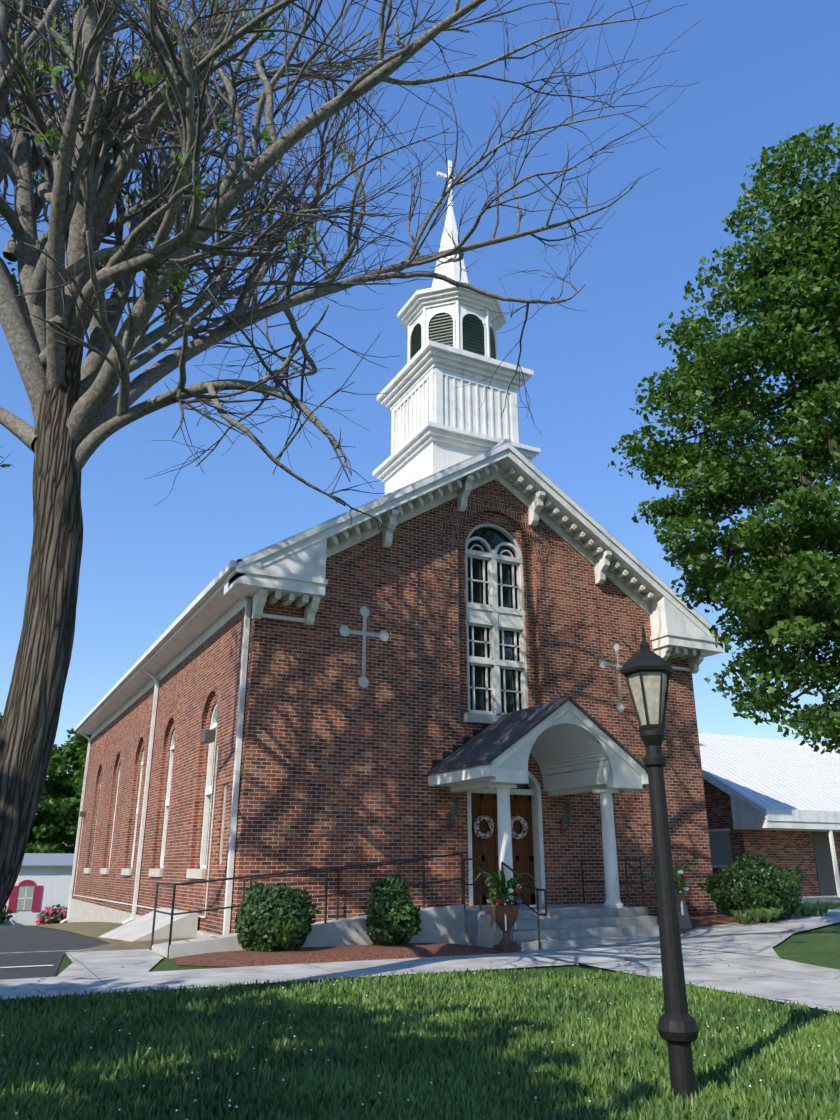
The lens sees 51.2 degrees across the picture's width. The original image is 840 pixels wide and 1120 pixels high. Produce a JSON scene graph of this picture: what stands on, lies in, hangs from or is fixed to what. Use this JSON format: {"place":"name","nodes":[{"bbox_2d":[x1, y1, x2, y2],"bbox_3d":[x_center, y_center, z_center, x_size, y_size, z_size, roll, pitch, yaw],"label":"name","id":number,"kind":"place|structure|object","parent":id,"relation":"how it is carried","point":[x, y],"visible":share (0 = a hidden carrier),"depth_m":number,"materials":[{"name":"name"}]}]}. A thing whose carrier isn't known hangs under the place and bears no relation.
{"place":"outdoors","nodes":[
{"label":"outdoors","id":0,"kind":"place"},
{"bbox_2d":[0,926,108,979],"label":"parking asphalt","id":1,"kind":"structure","parent":0,"point":[39,952],"depth_m":16.56,"materials":[{"name":"asphalt"}]},
{"bbox_2d":[24,922,196,951],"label":"dry grass","id":2,"kind":"structure","parent":0,"point":[96,930],"depth_m":21.32,"materials":[{"name":"beige plant"}]},
{"bbox_2d":[72,479,716,934],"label":"church wall","id":3,"kind":"structure","parent":0,"point":[336,763],"depth_m":19.89,"materials":[{"name":"red brick"}]},
{"bbox_2d":[74,438,723,739],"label":"roof","id":4,"kind":"structure","parent":3,"relation":"on","point":[289,570],"depth_m":21.99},
{"bbox_2d":[372,160,540,494],"bbox_3d":[0.952,-6.279,25.701,3.440,13.640,3.440,10,-21,-25],"label":"church steeple","id":5,"kind":"object","parent":4,"relation":"on","point":[439,421],"visible":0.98,"depth_m":24.12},
{"bbox_2d":[0,966,839,1119],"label":"lawn grass","id":6,"kind":"structure","parent":0,"point":[349,1078],"depth_m":7.53,"materials":[{"name":"green plant"}]},
{"bbox_2d":[2,964,824,1119],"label":"lawn clover flowers","id":7,"kind":"object","parent":6,"relation":"on","point":[176,1110],"visible":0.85,"depth_m":7.39,"materials":[{"name":"white plant"}]},
{"bbox_2d":[0,908,839,1011],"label":"concrete path","id":8,"kind":"structure","parent":0,"point":[741,958],"depth_m":13.17,"materials":[{"name":"grey concrete"}]},
{"bbox_2d":[0,902,839,1119],"bbox_3d":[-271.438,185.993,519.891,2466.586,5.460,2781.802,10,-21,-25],"label":"lawn","id":9,"kind":"structure","parent":0,"point":[818,946],"depth_m":13.95,"materials":[{"name":"green plant"}]},
{"bbox_2d":[0,905,12,923],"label":"shrub","id":10,"kind":"object","parent":9,"relation":"on","point":[4,914],"visible":0.83,"depth_m":45.87,"materials":[{"name":"green plant"}]},
{"bbox_2d":[0,853,76,925],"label":"house","id":11,"kind":"structure","parent":9,"relation":"on","point":[43,881],"depth_m":48.17,"materials":[{"name":"white paint"}]},
{"bbox_2d":[0,712,76,797],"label":"tree","id":12,"kind":"object","parent":9,"relation":"on","point":[60,749],"depth_m":75.50,"materials":[{"name":"green plant"}]},
{"bbox_2d":[27,790,51,845],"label":"tree","id":13,"kind":"object","parent":9,"relation":"on","point":[34,837],"depth_m":78.43,"materials":[{"name":"green plant"}]},
{"bbox_2d":[36,904,67,924],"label":"flower bush","id":14,"kind":"object","parent":9,"relation":"on","point":[51,915],"visible":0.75,"depth_m":46.14,"materials":[{"name":"pink plant"}]},
{"bbox_2d":[25,751,84,853],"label":"tree","id":15,"kind":"object","parent":9,"relation":"on","point":[56,819],"visible":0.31,"depth_m":70.39,"materials":[{"name":"green plant"}]},
{"bbox_2d":[45,726,90,796],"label":"tree","id":16,"kind":"object","parent":9,"relation":"on","point":[80,744],"visible":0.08,"depth_m":76.88,"materials":[{"name":"green plant"}]},
{"bbox_2d":[60,491,623,941],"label":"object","id":17,"kind":"object","parent":9,"relation":"on","point":[496,631],"visible":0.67,"depth_m":20.74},
{"bbox_2d":[0,0,700,913],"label":"bare tree","id":18,"kind":"object","parent":9,"relation":"on","point":[54,304],"visible":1,"depth_m":10.23,"materials":[{"name":"brown plant"}]},
{"bbox_2d":[0,979,828,1119],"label":"lawn weeds","id":19,"kind":"object","parent":9,"relation":"on","point":[395,1098],"visible":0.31,"depth_m":6.84,"materials":[{"name":"green plant"}]},
{"bbox_2d":[150,853,683,958],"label":"entrance steps","id":20,"kind":"structure","parent":9,"relation":"on","point":[543,926],"depth_m":16.32,"materials":[{"name":"concrete"}]},
{"bbox_2d":[427,696,648,907],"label":"portico","id":21,"kind":"structure","parent":20,"relation":"on","point":[570,745],"depth_m":18.25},
{"bbox_2d":[173,912,800,966],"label":"mulch beds","id":22,"kind":"object","parent":9,"relation":"on","point":[244,958],"visible":0.65,"depth_m":14.22,"materials":[{"name":"brown soil"}]},
{"bbox_2d":[234,881,318,951],"bbox_3d":[-2.457,6.054,14.709,1.331,1.252,1.292,-3,-19,8],"label":"bush","id":23,"kind":"object","parent":22,"relation":"on","point":[275,918],"visible":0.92,"depth_m":14.34,"materials":[{"name":"green plant"}]},
{"bbox_2d":[365,873,421,945],"bbox_3d":[-0.483,6.306,15.626,1.053,1.385,1.123,10,-21,-25],"label":"bush","id":24,"kind":"object","parent":22,"relation":"on","point":[393,917],"visible":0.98,"depth_m":15.33,"materials":[{"name":"green plant"}]},
{"bbox_2d":[698,850,805,920],"bbox_3d":[7.512,7.427,19.910,2.308,1.595,2.156,-5,-20,14],"label":"bush","id":25,"kind":"object","parent":22,"relation":"on","point":[755,882],"visible":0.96,"depth_m":19.37,"materials":[{"name":"green plant"}]},
{"bbox_2d":[723,900,838,924],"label":"low ground plants","id":26,"kind":"object","parent":22,"relation":"on","point":[805,908],"visible":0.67,"depth_m":18.90,"materials":[{"name":"green plant"}]},
{"bbox_2d":[462,868,545,952],"bbox_3d":[1.536,6.253,15.562,1.528,1.475,1.479,10,-21,-25],"label":"urn","id":27,"kind":"object","parent":9,"relation":"on","point":[504,910],"visible":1,"depth_m":15.45,"materials":[{"name":"brown ceramic"}]},
{"bbox_2d":[620,620,698,1100],"bbox_3d":[1.907,2.253,6.900,0.390,3.690,0.450,10,-21,-25],"label":"lamp post","id":28,"kind":"object","parent":9,"relation":"on","point":[645,670],"visible":0.98,"depth_m":6.80,"materials":[{"name":"black metal"}]},
{"bbox_2d":[630,861,703,933],"bbox_3d":[5.022,6.817,17.587,1.573,1.458,1.552,10,-21,-25],"label":"urn","id":29,"kind":"object","parent":9,"relation":"on","point":[680,882],"visible":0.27,"depth_m":17.46,"materials":[{"name":"stone"}]},
{"bbox_2d":[677,885,691,928],"bbox_3d":[5.325,7.172,18.333,0.440,1.050,0.450,10,-21,-25],"label":"pedestal","id":30,"kind":"object","parent":9,"relation":"on","point":[684,921],"depth_m":18.11,"materials":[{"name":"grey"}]},
{"bbox_2d":[607,122,839,754],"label":"maple tree","id":31,"kind":"object","parent":9,"relation":"on","point":[784,593],"visible":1,"depth_m":15.63,"materials":[{"name":"green plant"}]},
{"bbox_2d":[702,773,839,902],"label":"annex wall","id":32,"kind":"structure","parent":9,"relation":"on","point":[807,842],"depth_m":27.16,"materials":[{"name":"red brick"}]},
{"bbox_2d":[698,732,839,812],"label":"annex roof","id":33,"kind":"structure","parent":32,"relation":"on","point":[762,774],"depth_m":29.69,"materials":[{"name":"white metal"}]},
{"bbox_2d":[0,0,839,780],"label":"sky","id":34,"kind":"structure","parent":0,"point":[766,72],"materials":[{"name":"blue"}]}
]}

